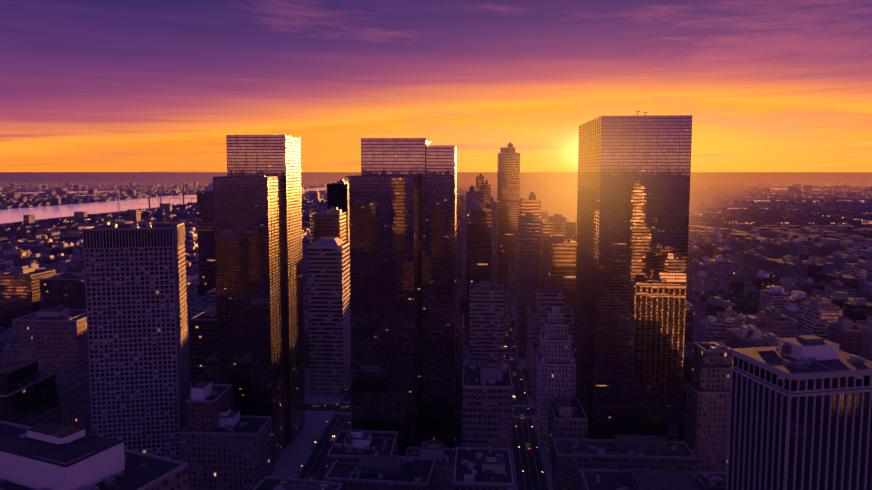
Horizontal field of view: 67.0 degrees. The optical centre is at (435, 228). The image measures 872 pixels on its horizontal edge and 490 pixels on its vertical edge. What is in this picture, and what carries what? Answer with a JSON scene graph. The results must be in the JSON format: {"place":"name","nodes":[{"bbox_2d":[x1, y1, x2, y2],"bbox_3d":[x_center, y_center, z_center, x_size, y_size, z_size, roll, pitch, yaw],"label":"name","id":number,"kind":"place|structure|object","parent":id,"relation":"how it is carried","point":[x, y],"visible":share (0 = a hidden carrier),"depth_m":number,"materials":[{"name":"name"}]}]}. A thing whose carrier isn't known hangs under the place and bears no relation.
{"place":"outdoors","nodes":[
{"label":"outdoors","id":0,"kind":"place"},
{"bbox_2d":[0,174,863,223],"bbox_3d":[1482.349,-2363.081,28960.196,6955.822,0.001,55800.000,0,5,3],"label":"water","id":1,"kind":"structure","parent":0,"point":[14,215],"depth_m":3114.19,"materials":[{"name":"white liquid"}]},
{"bbox_2d":[0,172,871,229],"bbox_3d":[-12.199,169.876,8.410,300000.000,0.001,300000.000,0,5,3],"label":"ground","id":2,"kind":"structure","parent":0,"point":[532,178],"depth_m":15882.45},
{"bbox_2d":[0,314,726,489],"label":"foreground buildings","id":3,"kind":"structure","parent":2,"relation":"on","point":[234,451],"depth_m":316.00,"materials":[{"name":"concrete"}]},
{"bbox_2d":[90,288,743,489],"bbox_3d":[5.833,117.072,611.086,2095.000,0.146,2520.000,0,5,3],"label":"street","id":4,"kind":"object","parent":2,"relation":"on","point":[533,462],"visible":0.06,"depth_m":427.07,"materials":[{"name":"grey asphalt"}]},
{"bbox_2d":[298,274,784,485],"bbox_3d":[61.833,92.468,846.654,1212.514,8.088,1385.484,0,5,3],"label":"traffic","id":5,"kind":"object","parent":4,"relation":"on","point":[334,435],"visible":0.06,"depth_m":452.18,"materials":[{"name":"paint"}]},
{"bbox_2d":[0,220,871,433],"bbox_3d":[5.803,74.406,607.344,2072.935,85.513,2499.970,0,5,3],"label":"city blocks","id":6,"kind":"structure","parent":2,"relation":"on","point":[831,277],"depth_m":711.33,"materials":[{"name":"concrete"}]},
{"bbox_2d":[0,111,871,489],"bbox_3d":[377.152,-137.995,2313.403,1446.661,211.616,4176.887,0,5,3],"label":"skyscrapers","id":7,"kind":"structure","parent":2,"relation":"on","point":[110,319],"depth_m":364.35,"materials":[{"name":"black glass"}]},
{"bbox_2d":[0,182,871,237],"bbox_3d":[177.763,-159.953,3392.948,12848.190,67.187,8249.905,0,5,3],"label":"distant buildings","id":8,"kind":"structure","parent":2,"relation":"on","point":[832,211],"depth_m":3158.21,"materials":[{"name":"concrete"}]},
{"bbox_2d":[0,182,871,228],"bbox_3d":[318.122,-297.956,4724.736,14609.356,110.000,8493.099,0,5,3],"label":"suburb lamps","id":9,"kind":"object","parent":2,"relation":"on","point":[148,199],"visible":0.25,"depth_m":3809.80,"materials":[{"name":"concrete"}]},
{"bbox_2d":[0,0,871,171],"label":"sky","id":10,"kind":"structure","parent":0,"point":[86,85],"materials":[{"name":"orange"}]},
{"bbox_2d":[704,298,758,314],"bbox_3d":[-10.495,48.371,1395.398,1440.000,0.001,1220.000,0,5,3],"label":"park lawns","id":11,"kind":"structure","parent":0,"point":[744,311],"depth_m":812.96,"materials":[{"name":"green plant"}]},
{"bbox_2d":[340,254,809,398],"bbox_3d":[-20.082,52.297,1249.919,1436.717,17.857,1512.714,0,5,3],"label":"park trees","id":12,"kind":"object","parent":11,"relation":"on","point":[751,298],"visible":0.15,"depth_m":830.89,"materials":[{"name":"green plant"}]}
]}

